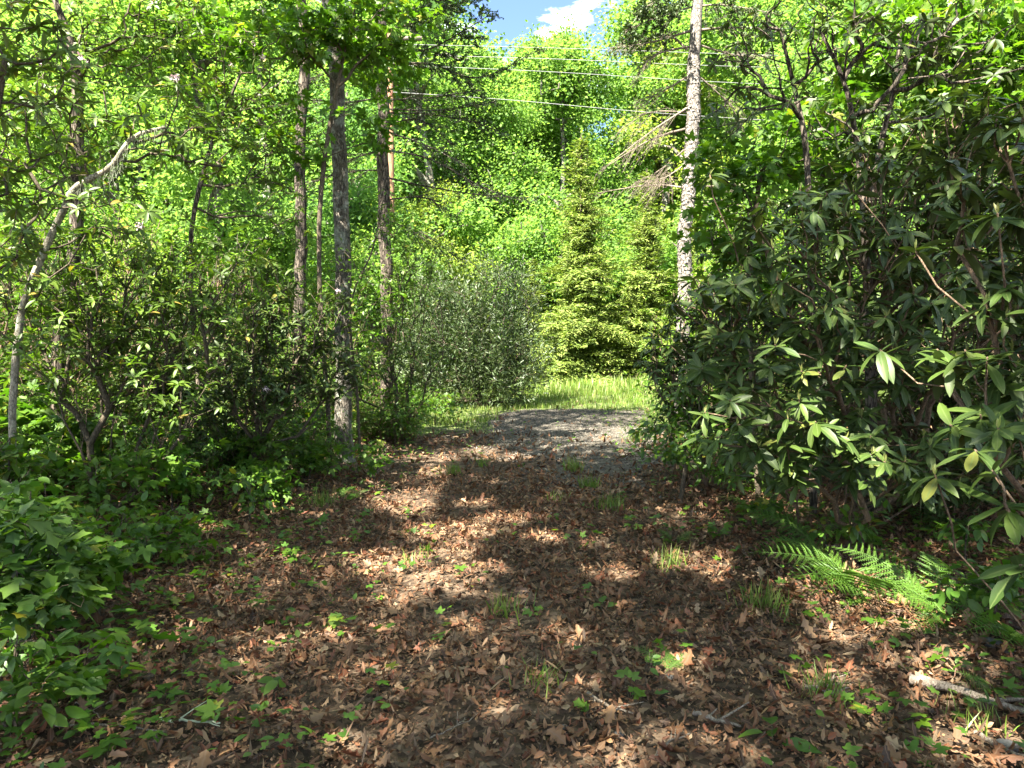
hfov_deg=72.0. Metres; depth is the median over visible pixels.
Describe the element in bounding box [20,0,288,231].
broadleaf tree
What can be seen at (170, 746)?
fallen leaf
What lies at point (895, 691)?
fallen leaf
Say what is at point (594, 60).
power line
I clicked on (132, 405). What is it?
sapling
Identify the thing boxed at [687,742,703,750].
fallen leaf
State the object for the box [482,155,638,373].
broadleaf tree
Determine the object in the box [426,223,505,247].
leafy bush
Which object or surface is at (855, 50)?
broadleaf tree
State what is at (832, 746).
fallen leaf
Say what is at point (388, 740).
fallen leaf
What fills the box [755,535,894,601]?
fern
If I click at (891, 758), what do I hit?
fallen leaf
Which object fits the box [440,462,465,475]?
grass tuft
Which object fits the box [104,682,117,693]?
fallen leaf
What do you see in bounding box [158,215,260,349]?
leafy bush
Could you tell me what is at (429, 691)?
fallen leaf
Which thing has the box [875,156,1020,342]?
thicket shrub
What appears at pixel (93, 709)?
stick
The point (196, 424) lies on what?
thicket shrub
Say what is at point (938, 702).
fallen leaf
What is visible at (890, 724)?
fallen leaf
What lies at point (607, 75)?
power line
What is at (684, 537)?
fern
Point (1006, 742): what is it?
stone
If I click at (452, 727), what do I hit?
stick
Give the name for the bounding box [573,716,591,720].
fallen leaf
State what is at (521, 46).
broadleaf tree
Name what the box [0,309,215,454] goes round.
thicket shrub
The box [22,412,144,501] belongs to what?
sapling
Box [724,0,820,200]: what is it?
broadleaf tree
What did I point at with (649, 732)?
fallen leaf
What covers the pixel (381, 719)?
fallen leaf
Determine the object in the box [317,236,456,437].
mountain laurel
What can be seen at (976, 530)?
seedling
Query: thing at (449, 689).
fallen leaf
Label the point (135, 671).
fallen leaf
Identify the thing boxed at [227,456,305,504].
sapling
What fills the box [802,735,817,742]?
fallen leaf
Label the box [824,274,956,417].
thicket shrub
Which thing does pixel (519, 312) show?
leafy bush
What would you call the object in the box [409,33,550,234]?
broadleaf tree
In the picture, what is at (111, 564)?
sapling
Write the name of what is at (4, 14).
broadleaf tree
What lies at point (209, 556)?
seedling
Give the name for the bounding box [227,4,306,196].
broadleaf tree
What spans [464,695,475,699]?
fallen leaf
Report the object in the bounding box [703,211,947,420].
thicket shrub
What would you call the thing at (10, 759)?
fallen leaf
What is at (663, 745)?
fallen leaf
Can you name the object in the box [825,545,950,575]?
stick
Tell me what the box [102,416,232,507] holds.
thicket shrub
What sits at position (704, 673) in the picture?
fallen leaf
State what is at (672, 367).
thicket shrub
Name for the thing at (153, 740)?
fallen leaf
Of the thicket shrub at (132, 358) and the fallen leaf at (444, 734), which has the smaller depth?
the fallen leaf at (444, 734)
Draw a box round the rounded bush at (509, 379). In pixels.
[373,243,565,410]
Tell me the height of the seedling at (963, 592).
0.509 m
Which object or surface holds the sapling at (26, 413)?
on the ground at (446, 597)
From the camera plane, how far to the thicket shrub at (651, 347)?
15.52 m
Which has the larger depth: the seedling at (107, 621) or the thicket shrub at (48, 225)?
the thicket shrub at (48, 225)
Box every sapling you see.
[0,344,71,439]
[0,376,77,480]
[0,429,79,513]
[0,477,110,576]
[0,498,106,640]
[0,517,117,630]
[0,549,135,675]
[0,604,103,735]
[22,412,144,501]
[26,614,180,709]
[37,504,136,579]
[43,453,159,535]
[47,529,164,615]
[69,375,163,455]
[77,490,171,575]
[92,502,232,562]
[96,438,170,520]
[100,412,182,476]
[117,429,230,515]
[166,385,231,433]
[168,0,444,471]
[183,423,258,471]
[197,466,287,524]
[213,432,293,486]
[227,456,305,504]
[234,412,321,450]
[241,385,303,446]
[266,438,341,478]
[274,399,325,445]
[286,185,419,462]
[310,399,364,438]
[330,439,395,479]
[354,393,377,425]
[361,400,430,444]
[393,388,443,415]
[403,388,483,424]
[661,80,952,497]
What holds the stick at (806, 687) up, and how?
on the ground at (446, 597)
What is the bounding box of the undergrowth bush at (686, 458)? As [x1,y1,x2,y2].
[620,369,775,502]
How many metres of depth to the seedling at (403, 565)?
5.31 m
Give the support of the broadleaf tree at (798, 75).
on the ground at (446, 597)
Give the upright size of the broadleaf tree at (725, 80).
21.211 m
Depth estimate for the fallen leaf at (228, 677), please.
3.38 m
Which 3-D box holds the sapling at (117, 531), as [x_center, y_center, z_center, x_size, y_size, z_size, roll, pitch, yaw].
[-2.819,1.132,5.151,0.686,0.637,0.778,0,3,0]
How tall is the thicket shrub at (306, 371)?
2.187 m
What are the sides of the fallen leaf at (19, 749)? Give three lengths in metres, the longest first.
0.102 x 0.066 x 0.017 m
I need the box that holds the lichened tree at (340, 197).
[321,0,355,462]
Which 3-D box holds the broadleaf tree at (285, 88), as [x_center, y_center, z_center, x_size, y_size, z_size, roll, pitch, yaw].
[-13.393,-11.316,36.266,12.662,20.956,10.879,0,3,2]
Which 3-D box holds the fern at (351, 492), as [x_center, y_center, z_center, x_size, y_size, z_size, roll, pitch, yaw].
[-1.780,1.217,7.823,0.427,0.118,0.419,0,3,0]
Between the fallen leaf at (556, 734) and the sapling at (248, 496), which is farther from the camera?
the sapling at (248, 496)
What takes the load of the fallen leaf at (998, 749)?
on the ground at (446, 597)
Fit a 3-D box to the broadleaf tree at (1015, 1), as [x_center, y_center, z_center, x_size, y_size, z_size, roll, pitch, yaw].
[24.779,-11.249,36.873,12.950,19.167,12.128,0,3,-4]
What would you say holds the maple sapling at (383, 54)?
on the ground at (446, 597)
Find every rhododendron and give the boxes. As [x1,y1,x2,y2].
[627,262,806,488]
[651,84,1023,535]
[682,383,982,550]
[693,87,1023,487]
[853,105,1023,631]
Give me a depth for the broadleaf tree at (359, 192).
24.52 m
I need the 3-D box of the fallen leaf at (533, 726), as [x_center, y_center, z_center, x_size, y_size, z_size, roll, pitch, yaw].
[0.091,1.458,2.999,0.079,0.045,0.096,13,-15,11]
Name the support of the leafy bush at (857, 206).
on the ground at (446, 597)
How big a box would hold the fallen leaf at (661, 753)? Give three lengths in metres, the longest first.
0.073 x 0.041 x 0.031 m
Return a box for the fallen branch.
[908,673,1023,713]
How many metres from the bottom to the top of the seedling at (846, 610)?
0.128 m
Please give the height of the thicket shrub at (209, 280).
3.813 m
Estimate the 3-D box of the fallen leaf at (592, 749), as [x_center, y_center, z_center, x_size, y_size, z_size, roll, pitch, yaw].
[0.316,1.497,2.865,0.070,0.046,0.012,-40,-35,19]
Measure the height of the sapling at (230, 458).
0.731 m
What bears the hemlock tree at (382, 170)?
on the ground at (446, 597)
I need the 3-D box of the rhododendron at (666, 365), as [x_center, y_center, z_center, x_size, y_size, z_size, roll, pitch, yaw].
[2.417,-0.103,8.228,2.192,2.710,1.870,0,3,0]
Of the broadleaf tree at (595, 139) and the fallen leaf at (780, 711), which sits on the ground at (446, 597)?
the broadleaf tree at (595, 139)
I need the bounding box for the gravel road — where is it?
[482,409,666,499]
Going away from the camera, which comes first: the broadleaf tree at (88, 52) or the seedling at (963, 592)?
the seedling at (963, 592)
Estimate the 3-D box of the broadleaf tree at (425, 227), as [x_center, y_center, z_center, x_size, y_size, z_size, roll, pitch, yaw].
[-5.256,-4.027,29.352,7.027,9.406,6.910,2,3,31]
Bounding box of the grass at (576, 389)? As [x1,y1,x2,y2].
[353,374,919,432]
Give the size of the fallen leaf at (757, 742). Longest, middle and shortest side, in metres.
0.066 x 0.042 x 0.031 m
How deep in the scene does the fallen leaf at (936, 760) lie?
2.69 m
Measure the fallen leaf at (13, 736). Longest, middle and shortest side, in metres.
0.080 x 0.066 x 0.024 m
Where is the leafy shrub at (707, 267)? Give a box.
[623,196,800,442]
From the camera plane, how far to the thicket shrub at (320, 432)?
10.66 m
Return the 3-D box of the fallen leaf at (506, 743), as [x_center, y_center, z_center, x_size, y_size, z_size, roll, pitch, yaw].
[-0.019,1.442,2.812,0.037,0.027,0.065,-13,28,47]
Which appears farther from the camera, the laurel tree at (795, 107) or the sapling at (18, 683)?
the laurel tree at (795, 107)
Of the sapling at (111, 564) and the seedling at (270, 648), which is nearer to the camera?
the seedling at (270, 648)
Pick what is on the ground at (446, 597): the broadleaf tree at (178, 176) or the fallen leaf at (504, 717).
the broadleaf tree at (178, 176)
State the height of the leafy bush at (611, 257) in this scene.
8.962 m
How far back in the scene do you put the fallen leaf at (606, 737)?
2.93 m
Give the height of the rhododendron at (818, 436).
1.496 m
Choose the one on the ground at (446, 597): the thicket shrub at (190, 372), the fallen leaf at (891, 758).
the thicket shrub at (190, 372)
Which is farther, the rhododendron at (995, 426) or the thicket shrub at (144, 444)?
the thicket shrub at (144, 444)
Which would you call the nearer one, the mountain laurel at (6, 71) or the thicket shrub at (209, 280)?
the mountain laurel at (6, 71)
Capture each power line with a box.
[395,92,893,127]
[398,65,818,86]
[406,44,784,55]
[438,55,803,68]
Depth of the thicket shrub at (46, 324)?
13.64 m
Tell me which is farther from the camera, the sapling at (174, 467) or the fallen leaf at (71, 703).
the sapling at (174, 467)
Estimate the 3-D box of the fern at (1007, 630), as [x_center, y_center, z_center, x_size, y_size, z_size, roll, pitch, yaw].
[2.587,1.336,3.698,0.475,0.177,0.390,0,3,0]
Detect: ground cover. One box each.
[0,398,1023,767]
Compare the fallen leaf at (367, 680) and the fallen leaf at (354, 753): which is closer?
the fallen leaf at (354, 753)
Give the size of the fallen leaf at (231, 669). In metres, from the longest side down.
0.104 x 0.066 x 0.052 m
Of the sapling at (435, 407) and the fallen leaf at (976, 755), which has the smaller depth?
the fallen leaf at (976, 755)
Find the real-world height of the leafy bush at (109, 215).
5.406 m
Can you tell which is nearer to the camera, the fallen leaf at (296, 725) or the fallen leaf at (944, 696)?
the fallen leaf at (296, 725)
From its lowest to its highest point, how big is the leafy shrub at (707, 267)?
4.242 m
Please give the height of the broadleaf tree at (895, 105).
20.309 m
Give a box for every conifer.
[509,259,551,377]
[516,134,650,386]
[603,171,677,380]
[664,214,711,368]
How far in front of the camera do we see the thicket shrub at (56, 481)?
7.38 m
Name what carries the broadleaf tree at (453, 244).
on the ground at (446, 597)
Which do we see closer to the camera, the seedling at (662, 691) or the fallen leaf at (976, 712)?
the fallen leaf at (976, 712)
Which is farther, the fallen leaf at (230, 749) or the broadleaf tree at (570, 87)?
the broadleaf tree at (570, 87)
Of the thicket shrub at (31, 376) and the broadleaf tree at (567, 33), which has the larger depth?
the broadleaf tree at (567, 33)
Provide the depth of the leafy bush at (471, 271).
30.77 m
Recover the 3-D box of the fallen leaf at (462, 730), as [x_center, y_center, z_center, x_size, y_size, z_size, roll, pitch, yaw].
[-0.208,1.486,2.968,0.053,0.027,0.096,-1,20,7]
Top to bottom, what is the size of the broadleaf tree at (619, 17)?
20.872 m
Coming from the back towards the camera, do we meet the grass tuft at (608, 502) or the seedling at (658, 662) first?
the grass tuft at (608, 502)
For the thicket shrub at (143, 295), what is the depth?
11.72 m
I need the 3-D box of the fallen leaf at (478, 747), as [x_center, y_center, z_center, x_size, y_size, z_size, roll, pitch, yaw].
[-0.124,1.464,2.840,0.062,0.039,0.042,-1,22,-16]
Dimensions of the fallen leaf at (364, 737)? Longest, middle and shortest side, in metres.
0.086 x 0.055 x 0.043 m
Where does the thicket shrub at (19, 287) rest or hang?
on the ground at (446, 597)
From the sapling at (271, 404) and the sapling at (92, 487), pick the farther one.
the sapling at (271, 404)
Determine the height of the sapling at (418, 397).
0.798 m
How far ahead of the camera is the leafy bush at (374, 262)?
22.33 m
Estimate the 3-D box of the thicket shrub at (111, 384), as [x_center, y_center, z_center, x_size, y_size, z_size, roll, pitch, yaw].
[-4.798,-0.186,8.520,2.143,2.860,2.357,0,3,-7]
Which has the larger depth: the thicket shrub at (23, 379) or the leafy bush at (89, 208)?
the leafy bush at (89, 208)
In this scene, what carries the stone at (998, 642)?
on the ground at (446, 597)
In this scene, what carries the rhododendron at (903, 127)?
on the ground at (446, 597)
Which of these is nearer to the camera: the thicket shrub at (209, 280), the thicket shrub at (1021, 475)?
the thicket shrub at (1021, 475)
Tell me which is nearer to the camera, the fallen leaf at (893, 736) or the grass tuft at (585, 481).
the fallen leaf at (893, 736)
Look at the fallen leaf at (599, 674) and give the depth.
3.44 m
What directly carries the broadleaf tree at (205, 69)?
on the ground at (446, 597)
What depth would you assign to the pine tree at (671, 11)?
14.12 m
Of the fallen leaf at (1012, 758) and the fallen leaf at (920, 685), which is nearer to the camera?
the fallen leaf at (1012, 758)
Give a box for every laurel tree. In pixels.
[691,0,850,517]
[790,0,981,511]
[854,0,1023,510]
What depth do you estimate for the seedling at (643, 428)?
10.86 m
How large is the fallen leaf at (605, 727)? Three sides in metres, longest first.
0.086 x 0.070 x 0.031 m
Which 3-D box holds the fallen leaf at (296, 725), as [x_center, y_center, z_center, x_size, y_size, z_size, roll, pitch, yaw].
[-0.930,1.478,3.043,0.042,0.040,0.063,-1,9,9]
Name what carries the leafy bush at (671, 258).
on the ground at (446, 597)
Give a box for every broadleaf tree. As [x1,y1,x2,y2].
[0,0,157,220]
[0,0,227,342]
[0,0,232,478]
[0,3,56,204]
[0,56,256,482]
[2,47,210,314]
[5,71,105,190]
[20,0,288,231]
[41,0,327,352]
[90,46,288,229]
[124,0,366,319]
[142,22,313,221]
[152,7,318,469]
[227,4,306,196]
[245,0,489,240]
[264,74,448,371]
[273,0,321,147]
[274,25,429,246]
[289,0,526,325]
[347,0,505,227]
[409,20,498,108]
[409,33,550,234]
[409,176,482,364]
[413,50,568,327]
[469,20,587,237]
[475,13,673,316]
[536,13,617,218]
[547,76,627,207]
[556,0,743,309]
[570,112,612,187]
[590,68,681,235]
[601,21,744,319]
[609,0,795,232]
[616,73,746,201]
[656,0,881,331]
[696,17,944,348]
[699,0,920,240]
[717,65,796,223]
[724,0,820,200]
[737,16,890,223]
[742,0,807,80]
[784,0,1023,405]
[788,90,921,209]
[856,0,949,199]
[889,0,1022,137]
[894,11,1020,275]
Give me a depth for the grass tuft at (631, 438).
11.75 m
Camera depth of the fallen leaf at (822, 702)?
3.25 m
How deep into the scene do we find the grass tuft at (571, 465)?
9.19 m
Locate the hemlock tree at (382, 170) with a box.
[259,0,546,435]
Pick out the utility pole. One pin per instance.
(391, 158)
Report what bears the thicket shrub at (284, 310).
on the ground at (446, 597)
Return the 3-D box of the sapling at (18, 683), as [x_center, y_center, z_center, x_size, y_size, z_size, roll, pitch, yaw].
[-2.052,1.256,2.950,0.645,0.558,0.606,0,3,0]
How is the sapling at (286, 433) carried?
on the ground at (446, 597)
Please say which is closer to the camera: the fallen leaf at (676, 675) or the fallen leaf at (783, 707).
the fallen leaf at (783, 707)
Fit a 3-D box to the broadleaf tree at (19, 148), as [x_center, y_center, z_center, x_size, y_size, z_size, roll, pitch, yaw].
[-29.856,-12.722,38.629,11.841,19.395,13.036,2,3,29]
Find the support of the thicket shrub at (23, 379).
on the ground at (446, 597)
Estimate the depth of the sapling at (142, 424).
8.15 m
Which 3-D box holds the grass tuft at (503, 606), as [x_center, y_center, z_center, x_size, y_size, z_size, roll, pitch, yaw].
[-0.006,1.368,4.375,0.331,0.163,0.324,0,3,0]
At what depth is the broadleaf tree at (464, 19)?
44.12 m
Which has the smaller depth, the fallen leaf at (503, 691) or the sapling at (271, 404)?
the fallen leaf at (503, 691)
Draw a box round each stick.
[54,722,165,732]
[72,700,111,721]
[159,700,219,726]
[409,426,478,432]
[418,434,473,447]
[430,711,477,738]
[490,627,539,658]
[586,691,641,713]
[655,728,690,755]
[692,702,748,726]
[805,684,849,693]
[823,671,855,693]
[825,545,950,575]
[973,730,1023,763]
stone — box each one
[982,637,1002,647]
[991,738,1018,753]
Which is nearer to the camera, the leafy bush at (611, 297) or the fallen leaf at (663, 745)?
the fallen leaf at (663, 745)
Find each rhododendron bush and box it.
[0,211,284,508]
[166,236,372,482]
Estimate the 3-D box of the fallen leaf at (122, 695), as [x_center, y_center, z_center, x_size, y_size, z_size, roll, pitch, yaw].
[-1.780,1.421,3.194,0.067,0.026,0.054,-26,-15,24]
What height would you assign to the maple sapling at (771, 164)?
4.394 m
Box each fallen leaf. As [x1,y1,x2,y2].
[4,745,25,755]
[5,751,18,762]
[8,729,30,738]
[20,697,39,707]
[20,736,39,747]
[25,707,37,713]
[32,757,54,766]
[36,742,56,748]
[57,702,72,709]
[72,756,91,767]
[77,696,87,709]
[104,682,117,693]
[105,709,119,715]
[108,749,127,757]
[115,693,124,700]
[129,669,142,673]
[139,681,153,689]
[141,671,154,679]
[144,661,154,672]
[148,733,162,746]
[162,739,173,751]
[164,678,178,685]
[167,705,177,713]
[210,749,215,758]
[219,666,243,677]
[220,733,233,741]
[223,669,234,680]
[223,743,237,754]
[226,699,244,711]
[227,705,237,725]
[281,737,291,749]
[292,721,301,733]
[310,712,326,725]
[314,669,328,675]
[320,732,334,748]
[320,747,347,758]
[322,712,337,725]
[322,747,332,758]
[337,735,347,740]
[342,749,361,758]
[360,678,373,684]
[360,727,368,751]
[368,715,388,724]
[375,752,390,765]
[378,727,387,740]
[382,733,394,744]
[422,688,437,695]
[423,745,447,756]
[425,755,437,765]
[439,724,453,738]
[441,683,456,701]
[443,755,459,762]
[448,728,462,742]
[455,759,468,766]
[459,727,466,745]
[460,727,474,739]
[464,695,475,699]
[474,742,486,752]
[483,719,500,725]
[485,749,497,755]
[486,727,490,743]
[499,689,509,693]
[499,710,509,725]
[502,737,509,752]
[514,709,526,720]
[521,737,531,742]
[526,719,539,733]
[546,726,565,744]
[555,724,565,741]
[569,727,587,738]
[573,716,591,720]
[573,727,584,733]
[586,746,595,754]
[590,701,598,708]
[591,679,599,691]
[595,672,606,677]
[599,725,615,732]
[599,728,607,738]
[600,733,619,741]
[603,704,617,722]
[607,673,616,683]
[644,725,653,737]
[648,754,664,765]
[657,739,675,751]
[657,748,667,763]
[658,751,673,761]
[664,720,675,730]
[667,745,687,751]
[671,758,684,767]
[673,667,681,682]
[673,722,682,733]
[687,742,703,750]
[695,690,706,699]
[700,669,708,678]
[709,730,722,735]
[724,741,737,748]
[730,749,739,760]
[750,754,759,765]
[754,731,765,745]
[757,756,764,766]
[762,676,777,681]
[768,683,777,699]
[776,705,786,715]
[777,732,789,743]
[780,700,792,713]
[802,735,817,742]
[812,693,827,704]
[812,719,833,726]
[818,686,826,692]
[825,742,844,753]
[830,728,842,742]
[835,694,840,708]
[841,731,848,739]
[856,711,866,723]
[878,756,895,766]
[882,712,893,730]
[883,733,898,744]
[884,740,900,762]
[885,736,903,750]
[886,687,899,698]
[903,750,925,763]
[918,679,922,694]
[927,757,946,765]
[935,694,939,710]
[940,692,956,698]
[952,725,964,745]
[959,661,974,670]
[959,753,982,760]
[966,743,984,752]
[968,733,980,740]
[973,710,984,716]
[982,709,998,722]
[985,752,1006,767]
[992,721,1003,726]
[992,743,1006,755]
[995,754,1023,765]
[1001,709,1019,718]
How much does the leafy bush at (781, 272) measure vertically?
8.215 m
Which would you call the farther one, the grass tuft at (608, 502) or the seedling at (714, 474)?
the seedling at (714, 474)
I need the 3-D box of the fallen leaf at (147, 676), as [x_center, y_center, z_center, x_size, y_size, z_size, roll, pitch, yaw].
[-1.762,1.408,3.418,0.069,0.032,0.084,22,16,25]
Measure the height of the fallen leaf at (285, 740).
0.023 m
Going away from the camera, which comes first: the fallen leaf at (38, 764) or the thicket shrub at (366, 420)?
the fallen leaf at (38, 764)
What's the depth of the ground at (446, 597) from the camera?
3.88 m
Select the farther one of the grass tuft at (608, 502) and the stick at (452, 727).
the grass tuft at (608, 502)
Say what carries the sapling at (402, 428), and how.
on the ground at (446, 597)
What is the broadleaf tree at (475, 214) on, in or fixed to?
on the ground at (446, 597)
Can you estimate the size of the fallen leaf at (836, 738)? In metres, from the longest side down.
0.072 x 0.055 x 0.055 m
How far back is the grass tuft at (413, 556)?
5.58 m
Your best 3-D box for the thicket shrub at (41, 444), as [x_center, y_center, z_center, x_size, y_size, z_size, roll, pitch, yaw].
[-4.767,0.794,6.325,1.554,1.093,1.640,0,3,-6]
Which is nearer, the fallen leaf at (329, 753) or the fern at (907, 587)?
the fallen leaf at (329, 753)
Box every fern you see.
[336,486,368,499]
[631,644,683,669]
[656,529,696,544]
[717,495,764,505]
[739,508,816,558]
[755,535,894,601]
[810,512,884,548]
[835,542,1023,617]
[842,598,870,607]
[853,578,949,633]
[951,609,1023,646]
[957,670,1015,695]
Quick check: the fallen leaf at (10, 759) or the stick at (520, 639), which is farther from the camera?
the stick at (520, 639)
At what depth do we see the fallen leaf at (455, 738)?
2.95 m
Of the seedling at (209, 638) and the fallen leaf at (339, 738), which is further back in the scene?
the seedling at (209, 638)
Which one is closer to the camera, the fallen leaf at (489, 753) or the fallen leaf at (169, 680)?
the fallen leaf at (489, 753)
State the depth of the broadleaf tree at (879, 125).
36.80 m
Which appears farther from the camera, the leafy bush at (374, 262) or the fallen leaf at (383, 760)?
the leafy bush at (374, 262)
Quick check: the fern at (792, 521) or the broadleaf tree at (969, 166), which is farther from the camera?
the broadleaf tree at (969, 166)
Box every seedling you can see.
[76,737,130,759]
[85,617,115,642]
[146,681,188,704]
[187,617,216,644]
[193,699,223,727]
[194,548,213,563]
[232,584,260,600]
[257,676,285,695]
[267,639,286,654]
[285,546,300,564]
[312,512,328,526]
[323,611,357,629]
[378,703,391,718]
[398,560,415,574]
[431,631,450,642]
[547,513,558,520]
[573,698,589,724]
[592,596,616,613]
[613,667,645,698]
[624,422,659,448]
[624,515,642,531]
[630,688,668,699]
[636,444,715,474]
[644,650,661,676]
[659,516,686,538]
[689,457,741,490]
[704,521,732,538]
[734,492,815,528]
[736,716,822,753]
[801,499,891,560]
[802,506,818,516]
[840,599,851,617]
[918,515,1003,561]
[925,559,1023,627]
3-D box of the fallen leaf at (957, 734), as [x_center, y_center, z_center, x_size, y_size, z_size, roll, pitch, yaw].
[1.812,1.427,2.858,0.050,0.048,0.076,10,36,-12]
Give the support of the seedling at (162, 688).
on the ground at (446, 597)
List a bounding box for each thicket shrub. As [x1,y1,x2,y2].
[0,162,131,438]
[0,199,168,466]
[0,226,66,339]
[0,244,198,468]
[0,265,203,371]
[0,290,96,428]
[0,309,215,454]
[0,323,74,442]
[0,340,39,444]
[0,377,140,496]
[0,411,76,500]
[19,179,198,401]
[94,285,242,423]
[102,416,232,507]
[119,232,365,438]
[121,248,280,415]
[131,309,320,442]
[131,382,281,471]
[167,307,304,460]
[168,394,307,481]
[243,338,359,404]
[245,406,357,476]
[248,332,328,419]
[295,421,353,452]
[305,254,414,423]
[309,352,404,418]
[324,393,381,439]
[352,372,433,444]
[377,411,430,438]
[394,375,438,417]
[631,283,720,415]
[639,317,777,406]
[677,318,801,438]
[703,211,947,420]
[723,385,833,474]
[737,458,786,495]
[767,347,850,420]
[792,316,1000,439]
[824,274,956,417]
[848,305,1023,492]
[856,256,1021,415]
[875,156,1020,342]
[879,411,1023,531]
[925,250,1021,413]
[1008,440,1023,502]
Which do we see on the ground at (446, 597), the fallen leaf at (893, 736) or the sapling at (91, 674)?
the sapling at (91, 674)
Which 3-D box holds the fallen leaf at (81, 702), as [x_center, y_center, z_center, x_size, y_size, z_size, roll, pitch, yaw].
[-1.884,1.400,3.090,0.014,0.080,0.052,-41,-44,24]
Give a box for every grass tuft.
[305,486,340,507]
[401,545,427,565]
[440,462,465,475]
[468,455,490,466]
[485,587,536,625]
[508,655,569,698]
[543,490,570,502]
[561,454,584,473]
[578,473,600,489]
[588,490,625,510]
[620,427,642,441]
[647,540,705,572]
[725,576,794,621]
[780,661,873,712]
[934,687,1022,738]
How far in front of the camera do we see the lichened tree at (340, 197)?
9.83 m
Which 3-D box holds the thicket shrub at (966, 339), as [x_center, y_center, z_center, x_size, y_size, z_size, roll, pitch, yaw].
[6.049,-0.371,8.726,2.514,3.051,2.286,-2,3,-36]
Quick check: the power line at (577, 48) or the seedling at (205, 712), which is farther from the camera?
the power line at (577, 48)
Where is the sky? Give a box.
[280,0,953,145]
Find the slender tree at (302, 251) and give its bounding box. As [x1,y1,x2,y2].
[293,0,310,437]
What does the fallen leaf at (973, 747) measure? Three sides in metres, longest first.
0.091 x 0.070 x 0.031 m
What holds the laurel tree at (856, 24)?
on the ground at (446, 597)
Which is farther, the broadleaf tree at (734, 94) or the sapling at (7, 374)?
the broadleaf tree at (734, 94)
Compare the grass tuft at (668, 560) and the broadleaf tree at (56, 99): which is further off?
the broadleaf tree at (56, 99)
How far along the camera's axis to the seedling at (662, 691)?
3.26 m
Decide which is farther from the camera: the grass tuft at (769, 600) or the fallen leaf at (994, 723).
the grass tuft at (769, 600)
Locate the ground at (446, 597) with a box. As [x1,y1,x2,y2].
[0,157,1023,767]
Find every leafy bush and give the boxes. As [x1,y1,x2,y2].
[0,156,153,359]
[72,214,198,346]
[152,154,334,388]
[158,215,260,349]
[210,165,333,365]
[284,237,356,370]
[286,217,455,391]
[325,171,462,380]
[396,236,543,385]
[416,232,513,350]
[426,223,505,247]
[447,212,575,371]
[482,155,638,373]
[486,240,553,339]
[593,203,635,345]
[593,224,668,366]
[616,197,789,344]
[662,244,768,353]
[745,205,829,362]
[781,217,945,369]
[830,183,942,268]
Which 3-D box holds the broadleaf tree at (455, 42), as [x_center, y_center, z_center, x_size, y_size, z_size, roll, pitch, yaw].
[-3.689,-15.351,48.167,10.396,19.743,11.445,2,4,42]
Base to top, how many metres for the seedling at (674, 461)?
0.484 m
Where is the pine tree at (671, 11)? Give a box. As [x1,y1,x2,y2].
[593,0,791,412]
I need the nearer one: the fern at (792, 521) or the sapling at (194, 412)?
the fern at (792, 521)
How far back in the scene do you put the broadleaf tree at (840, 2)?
34.35 m
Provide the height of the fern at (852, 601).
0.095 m
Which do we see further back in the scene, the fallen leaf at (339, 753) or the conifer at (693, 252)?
the conifer at (693, 252)
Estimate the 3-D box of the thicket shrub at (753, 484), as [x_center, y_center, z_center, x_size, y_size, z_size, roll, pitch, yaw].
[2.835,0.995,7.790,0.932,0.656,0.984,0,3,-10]
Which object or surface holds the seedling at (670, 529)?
on the ground at (446, 597)
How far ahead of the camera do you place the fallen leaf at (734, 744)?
2.88 m
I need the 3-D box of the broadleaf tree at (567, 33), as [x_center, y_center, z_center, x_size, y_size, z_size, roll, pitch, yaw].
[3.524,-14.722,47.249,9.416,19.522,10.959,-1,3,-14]
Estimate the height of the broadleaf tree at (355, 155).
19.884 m
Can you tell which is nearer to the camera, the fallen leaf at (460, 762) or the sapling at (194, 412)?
the fallen leaf at (460, 762)
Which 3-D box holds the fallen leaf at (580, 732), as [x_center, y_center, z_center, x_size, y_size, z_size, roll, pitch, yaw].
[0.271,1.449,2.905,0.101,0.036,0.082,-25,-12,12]
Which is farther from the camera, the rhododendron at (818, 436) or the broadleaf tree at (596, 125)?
the broadleaf tree at (596, 125)
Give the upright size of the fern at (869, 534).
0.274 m
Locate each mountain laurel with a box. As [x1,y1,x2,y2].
[0,0,101,281]
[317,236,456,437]
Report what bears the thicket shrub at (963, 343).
on the ground at (446, 597)
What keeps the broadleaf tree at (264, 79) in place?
on the ground at (446, 597)
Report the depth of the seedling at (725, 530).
5.80 m
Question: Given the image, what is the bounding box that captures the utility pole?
[355,29,421,383]
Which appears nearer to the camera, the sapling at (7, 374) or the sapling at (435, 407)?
the sapling at (7, 374)

